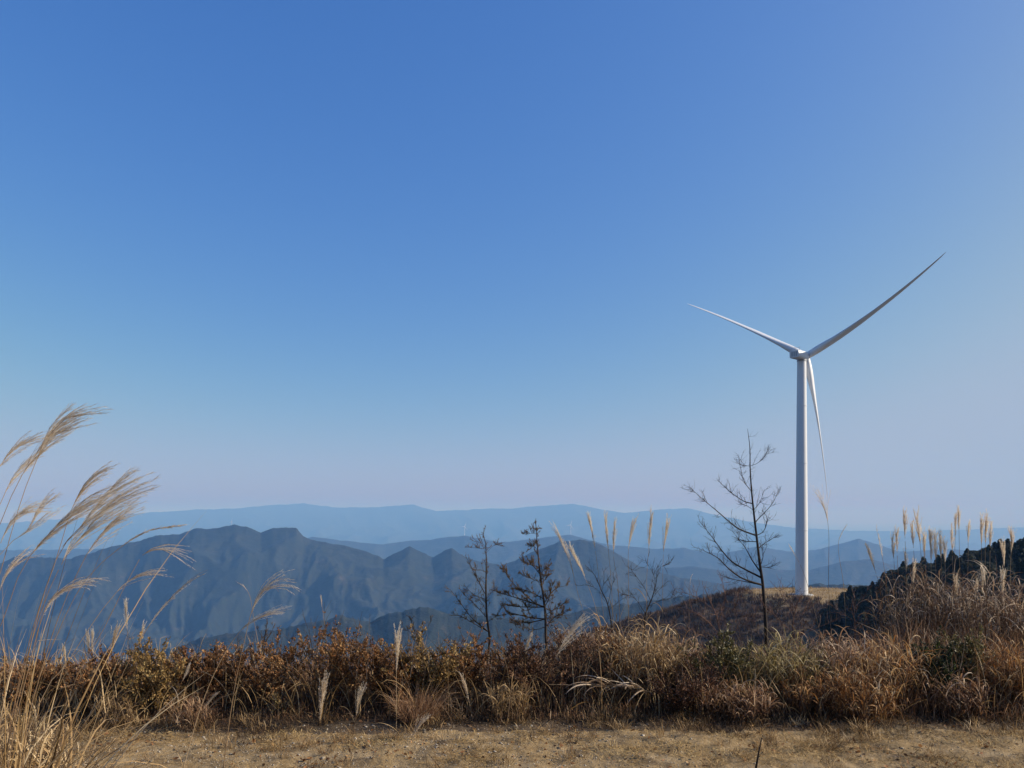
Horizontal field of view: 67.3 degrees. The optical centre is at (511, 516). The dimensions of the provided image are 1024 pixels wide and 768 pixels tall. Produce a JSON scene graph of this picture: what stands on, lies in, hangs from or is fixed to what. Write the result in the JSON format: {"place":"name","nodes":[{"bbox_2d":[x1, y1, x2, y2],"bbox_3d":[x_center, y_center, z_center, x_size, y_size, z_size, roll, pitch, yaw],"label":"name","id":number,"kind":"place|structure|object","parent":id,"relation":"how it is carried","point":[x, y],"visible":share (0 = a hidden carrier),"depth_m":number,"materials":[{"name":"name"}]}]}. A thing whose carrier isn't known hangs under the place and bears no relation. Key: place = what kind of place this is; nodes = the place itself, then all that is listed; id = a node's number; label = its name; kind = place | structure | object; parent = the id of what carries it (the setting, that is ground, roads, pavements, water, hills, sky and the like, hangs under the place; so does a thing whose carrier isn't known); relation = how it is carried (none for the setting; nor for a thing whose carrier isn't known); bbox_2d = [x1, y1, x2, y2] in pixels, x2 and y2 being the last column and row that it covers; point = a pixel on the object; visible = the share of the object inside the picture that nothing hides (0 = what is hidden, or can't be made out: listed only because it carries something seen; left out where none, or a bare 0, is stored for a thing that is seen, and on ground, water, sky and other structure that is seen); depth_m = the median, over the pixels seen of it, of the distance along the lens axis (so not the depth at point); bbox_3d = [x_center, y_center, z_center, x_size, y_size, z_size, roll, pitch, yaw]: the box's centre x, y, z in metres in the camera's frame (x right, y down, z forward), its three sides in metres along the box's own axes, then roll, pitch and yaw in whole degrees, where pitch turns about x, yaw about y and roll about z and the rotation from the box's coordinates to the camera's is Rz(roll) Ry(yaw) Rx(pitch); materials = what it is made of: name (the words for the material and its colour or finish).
{"place":"outdoors","nodes":[
{"label":"outdoors","id":0,"kind":"place"},
{"bbox_2d":[0,524,783,663],"bbox_3d":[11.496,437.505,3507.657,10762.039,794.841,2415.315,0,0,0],"label":"mountain range","id":1,"kind":"structure","parent":0,"point":[348,581],"depth_m":3645.74,"materials":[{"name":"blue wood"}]},
{"bbox_2d":[0,583,867,671],"bbox_3d":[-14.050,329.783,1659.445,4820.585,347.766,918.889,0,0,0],"label":"foothills","id":2,"kind":"structure","parent":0,"point":[443,623],"depth_m":1818.52,"materials":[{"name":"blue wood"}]},
{"bbox_2d":[0,535,976,571],"bbox_3d":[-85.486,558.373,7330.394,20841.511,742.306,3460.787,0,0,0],"label":"hazy range","id":3,"kind":"structure","parent":0,"point":[852,550],"depth_m":7807.77,"materials":[{"name":"blue stone"}]},
{"bbox_2d":[0,523,1023,767],"bbox_3d":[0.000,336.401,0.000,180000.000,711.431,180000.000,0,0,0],"label":"ground","id":4,"kind":"structure","parent":0,"point":[398,759],"depth_m":5.46,"materials":[{"name":"soil"}]},
{"bbox_2d":[0,451,41,503],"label":"silver grass stalk","id":5,"kind":"object","parent":4,"relation":"on","point":[23,465],"visible":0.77,"depth_m":3.28,"materials":[{"name":"plant"}]},
{"bbox_2d":[0,547,43,588],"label":"silver grass stalk","id":6,"kind":"object","parent":4,"relation":"on","point":[9,570],"visible":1,"depth_m":2.98,"materials":[{"name":"plant"}]},
{"bbox_2d":[1,496,50,722],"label":"silver grass stalk","id":7,"kind":"object","parent":4,"relation":"on","point":[25,510],"visible":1,"depth_m":2.88,"materials":[{"name":"plant"}]},
{"bbox_2d":[0,430,52,465],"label":"silver grass stalk","id":8,"kind":"object","parent":4,"relation":"on","point":[34,438],"visible":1,"depth_m":2.99,"materials":[{"name":"plant"}]},
{"bbox_2d":[0,488,63,554],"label":"silver grass stalk","id":9,"kind":"object","parent":4,"relation":"on","point":[35,515],"visible":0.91,"depth_m":3.38,"materials":[{"name":"plant"}]},
{"bbox_2d":[0,648,84,709],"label":"shrub","id":10,"kind":"object","parent":4,"relation":"on","point":[48,676],"visible":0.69,"depth_m":6.30,"materials":[{"name":"brown plant"}]},
{"bbox_2d":[0,691,91,767],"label":"grass tussock","id":11,"kind":"object","parent":4,"relation":"on","point":[46,741],"depth_m":3.75,"materials":[{"name":"plant"}]},
{"bbox_2d":[0,411,95,523],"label":"silver grass stalk","id":12,"kind":"object","parent":4,"relation":"on","point":[69,428],"visible":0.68,"depth_m":3.15,"materials":[{"name":"plant"}]},
{"bbox_2d":[0,402,112,572],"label":"silver grass stalk","id":13,"kind":"object","parent":4,"relation":"on","point":[72,415],"visible":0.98,"depth_m":3.08,"materials":[{"name":"plant"}]},
{"bbox_2d":[8,576,108,767],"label":"silver grass stalk","id":14,"kind":"object","parent":4,"relation":"on","point":[70,586],"visible":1,"depth_m":2.86,"materials":[{"name":"plant"}]},
{"bbox_2d":[4,461,120,767],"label":"silver grass stalk","id":15,"kind":"object","parent":4,"relation":"on","point":[88,482],"visible":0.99,"depth_m":3.09,"materials":[{"name":"plant"}]},
{"bbox_2d":[0,480,125,625],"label":"silver grass stalk","id":16,"kind":"object","parent":4,"relation":"on","point":[71,513],"visible":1,"depth_m":2.97,"materials":[{"name":"plant"}]},
{"bbox_2d":[4,505,144,767],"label":"silver grass stalk","id":17,"kind":"object","parent":4,"relation":"on","point":[109,525],"visible":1,"depth_m":3.08,"materials":[{"name":"plant"}]},
{"bbox_2d":[0,475,159,767],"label":"silver grass stalk","id":18,"kind":"object","parent":4,"relation":"on","point":[90,528],"visible":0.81,"depth_m":3.23,"materials":[{"name":"plant"}]},
{"bbox_2d":[6,465,154,750],"bbox_3d":[-1.869,0.695,3.157,0.752,1.828,0.186,0,0,-4],"label":"silver grass stalk","id":19,"kind":"object","parent":4,"relation":"on","point":[97,507],"visible":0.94,"depth_m":3.19,"materials":[{"name":"plant"}]},
{"bbox_2d":[0,568,173,765],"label":"silver grass stalk","id":20,"kind":"object","parent":4,"relation":"on","point":[144,573],"visible":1,"depth_m":3.48,"materials":[{"name":"plant"}]},
{"bbox_2d":[53,644,137,713],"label":"shrub","id":21,"kind":"object","parent":4,"relation":"on","point":[85,674],"visible":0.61,"depth_m":6.30,"materials":[{"name":"brown plant"}]},
{"bbox_2d":[0,516,201,767],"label":"grass tussock","id":22,"kind":"object","parent":4,"relation":"on","point":[23,739],"depth_m":3.28,"materials":[{"name":"plant"}]},
{"bbox_2d":[26,524,187,726],"bbox_3d":[-1.923,0.825,3.564,0.791,1.581,0.251,0,0,-24],"label":"silver grass stalk","id":23,"kind":"object","parent":4,"relation":"on","point":[136,536],"visible":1,"depth_m":3.57,"materials":[{"name":"plant"}]},
{"bbox_2d":[83,680,145,728],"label":"grass tussock","id":24,"kind":"object","parent":4,"relation":"on","point":[118,708],"depth_m":5.87,"materials":[{"name":"plant"}]},
{"bbox_2d":[48,544,195,758],"bbox_3d":[-1.904,0.870,3.648,0.778,1.480,0.047,0,0,-12],"label":"silver grass stalk","id":25,"kind":"object","parent":4,"relation":"on","point":[162,548],"visible":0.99,"depth_m":3.68,"materials":[{"name":"plant"}]},
{"bbox_2d":[0,637,251,767],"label":"grass tussock","id":26,"kind":"object","parent":4,"relation":"on","point":[51,764],"depth_m":3.55,"materials":[{"name":"plant"}]},
{"bbox_2d":[88,571,205,762],"bbox_3d":[-2.247,0.965,4.588,0.816,1.298,0.266,0,0,16],"label":"silver grass stalk","id":27,"kind":"object","parent":4,"relation":"on","point":[174,596],"visible":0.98,"depth_m":4.60,"materials":[{"name":"plant"}]},
{"bbox_2d":[112,629,201,717],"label":"shrub","id":28,"kind":"object","parent":4,"relation":"on","point":[159,677],"visible":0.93,"depth_m":6.13,"materials":[{"name":"brown plant"}]},
{"bbox_2d":[159,686,224,732],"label":"grass tussock","id":29,"kind":"object","parent":4,"relation":"on","point":[191,718],"depth_m":5.81,"materials":[{"name":"beige plant"}]},
{"bbox_2d":[151,637,253,707],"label":"shrub","id":30,"kind":"object","parent":4,"relation":"on","point":[209,665],"visible":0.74,"depth_m":6.35,"materials":[{"name":"brown plant"}]},
{"bbox_2d":[163,604,291,767],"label":"silver grass stalk","id":31,"kind":"object","parent":4,"relation":"on","point":[264,615],"visible":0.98,"depth_m":4.75,"materials":[{"name":"plant"}]},
{"bbox_2d":[193,569,300,767],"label":"silver grass stalk","id":32,"kind":"object","parent":4,"relation":"on","point":[263,591],"visible":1,"depth_m":4.70,"materials":[{"name":"plant"}]},
{"bbox_2d":[214,626,306,711],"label":"shrub","id":33,"kind":"object","parent":4,"relation":"on","point":[256,679],"visible":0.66,"depth_m":6.39,"materials":[{"name":"brown plant"}]},
{"bbox_2d":[261,689,293,716],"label":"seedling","id":34,"kind":"object","parent":4,"relation":"on","point":[275,702],"visible":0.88,"depth_m":6.12,"materials":[{"name":"green plant"}]},
{"bbox_2d":[259,600,387,708],"bbox_3d":[-1.532,1.162,6.449,1.059,0.873,0.967,0,0,0],"label":"shrub","id":35,"kind":"object","parent":4,"relation":"on","point":[337,647],"visible":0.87,"depth_m":6.32,"materials":[{"name":"brown plant"}]},
{"bbox_2d":[318,670,329,725],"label":"silver grass stalk","id":36,"kind":"object","parent":4,"relation":"on","point":[323,688],"visible":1,"depth_m":5.89,"materials":[{"name":"plant"}]},
{"bbox_2d":[342,682,385,721],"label":"silver grass stalk","id":37,"kind":"object","parent":4,"relation":"on","point":[359,697],"visible":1,"depth_m":5.95,"materials":[{"name":"plant"}]},
{"bbox_2d":[338,629,426,709],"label":"shrub","id":38,"kind":"object","parent":4,"relation":"on","point":[378,665],"visible":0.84,"depth_m":6.22,"materials":[{"name":"brown plant"}]},
{"bbox_2d":[394,621,401,728],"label":"silver grass stalk","id":39,"kind":"object","parent":4,"relation":"on","point":[397,646],"visible":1,"depth_m":5.80,"materials":[{"name":"plant"}]},
{"bbox_2d":[383,705,440,739],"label":"silver grass stalk","id":40,"kind":"object","parent":4,"relation":"on","point":[419,725],"visible":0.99,"depth_m":5.50,"materials":[{"name":"plant"}]},
{"bbox_2d":[372,670,465,727],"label":"grass tussock","id":41,"kind":"object","parent":4,"relation":"on","point":[411,712],"depth_m":5.95,"materials":[{"name":"brown plant"}]},
{"bbox_2d":[377,621,476,704],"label":"shrub","id":42,"kind":"object","parent":4,"relation":"on","point":[447,661],"visible":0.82,"depth_m":6.25,"materials":[{"name":"brown plant"}]},
{"bbox_2d":[444,526,503,666],"bbox_3d":[-0.411,0.913,8.484,0.676,1.658,0.372,0,0,0],"label":"larch sapling","id":43,"kind":"object","parent":4,"relation":"on","point":[485,599],"visible":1,"depth_m":8.49,"materials":[{"name":"brown plant"}]},
{"bbox_2d":[425,619,533,703],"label":"shrub","id":44,"kind":"object","parent":4,"relation":"on","point":[475,669],"visible":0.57,"depth_m":6.36,"materials":[{"name":"brown plant"}]},
{"bbox_2d":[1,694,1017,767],"bbox_3d":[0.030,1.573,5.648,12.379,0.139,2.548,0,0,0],"label":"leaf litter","id":45,"kind":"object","parent":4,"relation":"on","point":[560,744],"visible":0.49,"depth_m":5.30,"materials":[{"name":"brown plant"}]},
{"bbox_2d":[481,676,538,725],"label":"grass tussock","id":46,"kind":"object","parent":4,"relation":"on","point":[497,710],"depth_m":5.99,"materials":[{"name":"plant"}]},
{"bbox_2d":[0,594,1023,724],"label":"dead stem tangle","id":47,"kind":"object","parent":4,"relation":"on","point":[595,700],"visible":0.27,"depth_m":6.28,"materials":[{"name":"brown plant"}]},
{"bbox_2d":[0,672,1023,745],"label":"brown undergrowth","id":48,"kind":"object","parent":4,"relation":"on","point":[736,728],"visible":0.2,"depth_m":5.93,"materials":[{"name":"brown plant"}]},
{"bbox_2d":[2,710,1023,767],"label":"dry turf","id":49,"kind":"structure","parent":4,"relation":"on","point":[754,737],"depth_m":5.36,"materials":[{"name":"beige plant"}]},
{"bbox_2d":[484,629,577,709],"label":"shrub","id":50,"kind":"object","parent":4,"relation":"on","point":[525,666],"visible":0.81,"depth_m":6.26,"materials":[{"name":"brown plant"}]},
{"bbox_2d":[491,521,571,658],"bbox_3d":[0.207,0.877,8.488,0.896,1.725,0.531,0,0,0],"label":"larch sapling","id":51,"kind":"object","parent":4,"relation":"on","point":[539,566],"visible":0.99,"depth_m":8.40,"materials":[{"name":"brown plant"}]},
{"bbox_2d":[541,613,594,702],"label":"silver grass stalk","id":52,"kind":"object","parent":4,"relation":"on","point":[575,626],"visible":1,"depth_m":6.25,"materials":[{"name":"plant"}]},
{"bbox_2d":[549,518,591,635],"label":"silver grass stalk","id":53,"kind":"object","parent":4,"relation":"on","point":[558,534],"visible":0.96,"depth_m":7.90,"materials":[{"name":"plant"}]},
{"bbox_2d":[542,620,611,675],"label":"grass tussock","id":54,"kind":"object","parent":4,"relation":"on","point":[583,640],"depth_m":7.42,"materials":[{"name":"beige plant"}]},
{"bbox_2d":[564,540,602,645],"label":"silver grass stalk","id":55,"kind":"object","parent":4,"relation":"on","point":[576,559],"visible":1,"depth_m":7.79,"materials":[{"name":"plant"}]},
{"bbox_2d":[542,613,642,701],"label":"shrub","id":56,"kind":"object","parent":4,"relation":"on","point":[573,658],"visible":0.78,"depth_m":6.50,"materials":[{"name":"brown plant"}]},
{"bbox_2d":[587,511,606,634],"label":"silver grass stalk","id":57,"kind":"object","parent":4,"relation":"on","point":[589,520],"visible":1,"depth_m":8.00,"materials":[{"name":"plant"}]},
{"bbox_2d":[549,671,655,700],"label":"fallen grass stalk","id":58,"kind":"object","parent":4,"relation":"on","point":[625,685],"visible":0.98,"depth_m":6.12,"materials":[{"name":"beige plant"}]},
{"bbox_2d":[574,562,637,648],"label":"bare shrub","id":59,"kind":"object","parent":4,"relation":"on","point":[609,586],"visible":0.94,"depth_m":8.20,"materials":[{"name":"brown plant"}]},
{"bbox_2d":[603,512,616,632],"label":"silver grass stalk","id":60,"kind":"object","parent":4,"relation":"on","point":[606,528],"visible":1,"depth_m":8.10,"materials":[{"name":"plant"}]},
{"bbox_2d":[578,613,652,703],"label":"grass tussock","id":61,"kind":"object","parent":4,"relation":"on","point":[605,649],"depth_m":6.49,"materials":[{"name":"brown plant"}]},
{"bbox_2d":[611,517,625,638],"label":"silver grass stalk","id":62,"kind":"object","parent":4,"relation":"on","point":[614,535],"visible":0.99,"depth_m":8.00,"materials":[{"name":"plant"}]},
{"bbox_2d":[626,514,638,643],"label":"silver grass stalk","id":63,"kind":"object","parent":4,"relation":"on","point":[632,525],"visible":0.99,"depth_m":7.90,"materials":[{"name":"plant"}]},
{"bbox_2d":[632,509,652,604],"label":"silver grass stalk","id":64,"kind":"object","parent":4,"relation":"on","point":[650,523],"visible":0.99,"depth_m":8.10,"materials":[{"name":"plant"}]},
{"bbox_2d":[588,614,708,714],"bbox_3d":[1.156,1.203,6.405,1.110,0.853,1.207,0,0,0],"label":"grass tussock","id":65,"kind":"object","parent":4,"relation":"on","point":[653,656],"depth_m":6.31,"materials":[{"name":"plant"}]},
{"bbox_2d":[620,549,684,645],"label":"bare shrub","id":66,"kind":"object","parent":4,"relation":"on","point":[647,607],"visible":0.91,"depth_m":8.29,"materials":[{"name":"brown plant"}]},
{"bbox_2d":[628,646,725,716],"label":"shrub","id":67,"kind":"object","parent":4,"relation":"on","point":[702,677],"visible":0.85,"depth_m":6.08,"materials":[{"name":"brown plant"}]},
{"bbox_2d":[642,629,712,674],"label":"grass tussock","id":68,"kind":"object","parent":4,"relation":"on","point":[682,649],"depth_m":7.18,"materials":[{"name":"brown plant"}]},
{"bbox_2d":[541,585,843,671],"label":"brown scrub","id":69,"kind":"object","parent":4,"relation":"on","point":[716,599],"visible":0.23,"depth_m":271.15,"materials":[{"name":"brown plant"}]},
{"bbox_2d":[662,667,738,722],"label":"grass tussock","id":70,"kind":"object","parent":4,"relation":"on","point":[708,698],"depth_m":6.04,"materials":[{"name":"brown plant"}]},
{"bbox_2d":[666,572,759,640],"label":"bare shrub","id":71,"kind":"object","parent":4,"relation":"on","point":[719,626],"visible":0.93,"depth_m":8.03,"materials":[{"name":"brown plant"}]},
{"bbox_2d":[670,620,762,698],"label":"shrub","id":72,"kind":"object","parent":4,"relation":"on","point":[729,657],"visible":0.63,"depth_m":6.42,"materials":[{"name":"green plant"}]},
{"bbox_2d":[679,429,801,653],"bbox_3d":[2.496,0.385,8.620,1.624,2.738,0.694,0,0,-19],"label":"bare tree","id":73,"kind":"object","parent":4,"relation":"on","point":[761,584],"visible":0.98,"depth_m":8.60,"materials":[{"name":"brown plant"}]},
{"bbox_2d":[700,640,788,706],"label":"grass tussock","id":74,"kind":"object","parent":4,"relation":"on","point":[750,673],"depth_m":6.40,"materials":[{"name":"brown plant"}]},
{"bbox_2d":[710,673,784,724],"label":"grass tussock","id":75,"kind":"object","parent":4,"relation":"on","point":[754,705],"depth_m":5.97,"materials":[{"name":"brown plant"}]},
{"bbox_2d":[733,586,847,602],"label":"field grass","id":76,"kind":"structure","parent":4,"relation":"on","point":[784,590],"depth_m":297.16,"materials":[{"name":"plant"}]},
{"bbox_2d":[741,622,842,710],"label":"grass tussock","id":77,"kind":"object","parent":4,"relation":"on","point":[796,660],"depth_m":6.34,"materials":[{"name":"brown plant"}]},
{"bbox_2d":[760,574,844,646],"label":"bare shrub","id":78,"kind":"object","parent":4,"relation":"on","point":[769,609],"visible":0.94,"depth_m":7.92,"materials":[{"name":"brown plant"}]},
{"bbox_2d":[771,663,857,724],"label":"grass tussock","id":79,"kind":"object","parent":4,"relation":"on","point":[801,695],"depth_m":6.03,"materials":[{"name":"brown plant"}]},
{"bbox_2d":[689,252,945,595],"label":"wind turbine","id":80,"kind":"object","parent":4,"relation":"on","point":[804,366],"visible":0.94,"depth_m":286.42,"materials":[{"name":"metal"}]},
{"bbox_2d":[811,487,831,638],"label":"silver grass stalk","id":81,"kind":"object","parent":4,"relation":"on","point":[823,505],"visible":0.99,"depth_m":7.70,"materials":[{"name":"plant"}]},
{"bbox_2d":[790,625,877,701],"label":"grass tussock","id":82,"kind":"object","parent":4,"relation":"on","point":[840,657],"depth_m":6.44,"materials":[{"name":"brown plant"}]},
{"bbox_2d":[826,582,882,642],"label":"bare shrub","id":83,"kind":"object","parent":4,"relation":"on","point":[855,631],"visible":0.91,"depth_m":7.89,"materials":[{"name":"brown plant"}]},
{"bbox_2d":[814,655,907,725],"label":"grass tussock","id":84,"kind":"object","parent":4,"relation":"on","point":[864,703],"depth_m":5.96,"materials":[{"name":"brown plant"}]},
{"bbox_2d":[854,612,869,636],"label":"conifer","id":85,"kind":"object","parent":4,"relation":"on","point":[860,630],"visible":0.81,"depth_m":181.30,"materials":[{"name":"green plant"}]},
{"bbox_2d":[826,630,943,715],"bbox_3d":[3.052,1.272,6.305,0.933,0.690,0.914,0,0,0],"label":"grass tussock","id":86,"kind":"object","parent":4,"relation":"on","point":[904,670],"depth_m":6.21,"materials":[{"name":"brown plant"}]},
{"bbox_2d":[855,560,970,655],"bbox_3d":[3.898,1.051,7.472,1.342,1.236,1.469,0,0,0],"label":"grass tussock","id":87,"kind":"object","parent":4,"relation":"on","point":[921,616],"depth_m":7.43,"materials":[{"name":"brown plant"}]},
{"bbox_2d":[913,506,930,637],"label":"silver grass stalk","id":88,"kind":"object","parent":4,"relation":"on","point":[916,524],"visible":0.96,"depth_m":7.50,"materials":[{"name":"plant"}]},
{"bbox_2d":[885,625,969,706],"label":"shrub","id":89,"kind":"object","parent":4,"relation":"on","point":[944,667],"visible":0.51,"depth_m":6.27,"materials":[{"name":"brown plant"}]},
{"bbox_2d":[908,527,948,621],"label":"silver grass stalk","id":90,"kind":"object","parent":4,"relation":"on","point":[930,540],"visible":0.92,"depth_m":7.60,"materials":[{"name":"plant"}]},
{"bbox_2d":[898,560,1013,644],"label":"grass tussock","id":91,"kind":"object","parent":4,"relation":"on","point":[940,603],"depth_m":7.51,"materials":[{"name":"brown plant"}]},
{"bbox_2d":[912,668,1002,722],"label":"grass tussock","id":92,"kind":"object","parent":4,"relation":"on","point":[960,693],"depth_m":6.02,"materials":[{"name":"plant"}]},
{"bbox_2d":[927,617,999,696],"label":"shrub","id":93,"kind":"object","parent":4,"relation":"on","point":[961,647],"visible":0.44,"depth_m":6.34,"materials":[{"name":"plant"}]},
{"bbox_2d":[955,562,973,574],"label":"conifer","id":94,"kind":"object","parent":4,"relation":"on","point":[967,566],"visible":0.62,"depth_m":187.75,"materials":[{"name":"green plant"}]},
{"bbox_2d":[937,556,1023,676],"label":"grass tussock","id":95,"kind":"object","parent":4,"relation":"on","point":[981,614],"depth_m":7.17,"materials":[{"name":"brown plant"}]},
{"bbox_2d":[970,564,990,580],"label":"conifer","id":96,"kind":"object","parent":4,"relation":"on","point":[977,568],"visible":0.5,"depth_m":183.28,"materials":[{"name":"green plant"}]},
{"bbox_2d":[958,633,1023,716],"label":"grass tussock","id":97,"kind":"object","parent":4,"relation":"on","point":[1008,685],"depth_m":6.20,"materials":[{"name":"brown plant"}]},
{"bbox_2d":[986,549,1001,564],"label":"conifer","id":98,"kind":"object","parent":4,"relation":"on","point":[995,552],"visible":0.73,"depth_m":191.39,"materials":[{"name":"green plant"}]},
{"bbox_2d":[972,572,1023,653],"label":"grass tussock","id":99,"kind":"object","parent":4,"relation":"on","point":[1014,608],"depth_m":7.20,"materials":[{"name":"brown plant"}]},
{"bbox_2d":[0,503,1023,552],"bbox_3d":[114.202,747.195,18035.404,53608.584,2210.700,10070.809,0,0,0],"label":"range","id":100,"kind":"structure","parent":0,"point":[385,524],"depth_m":18360.27,"materials":[{"name":"blue stone"}]},
{"bbox_2d":[0,626,1023,767],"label":"straw grass","id":101,"kind":"structure","parent":0,"point":[770,741],"depth_m":5.99,"materials":[{"name":"brown plant"}]},
{"bbox_2d":[0,0,1023,523],"label":"sky","id":102,"kind":"structure","parent":0,"point":[437,255],"materials":[{"name":"blue"}]},
{"bbox_2d":[653,559,899,586],"bbox_3d":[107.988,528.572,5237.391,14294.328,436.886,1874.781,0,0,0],"label":"hazy foreland","id":103,"kind":"structure","parent":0,"point":[860,572],"depth_m":5484.66,"materials":[{"name":"blue stone"}]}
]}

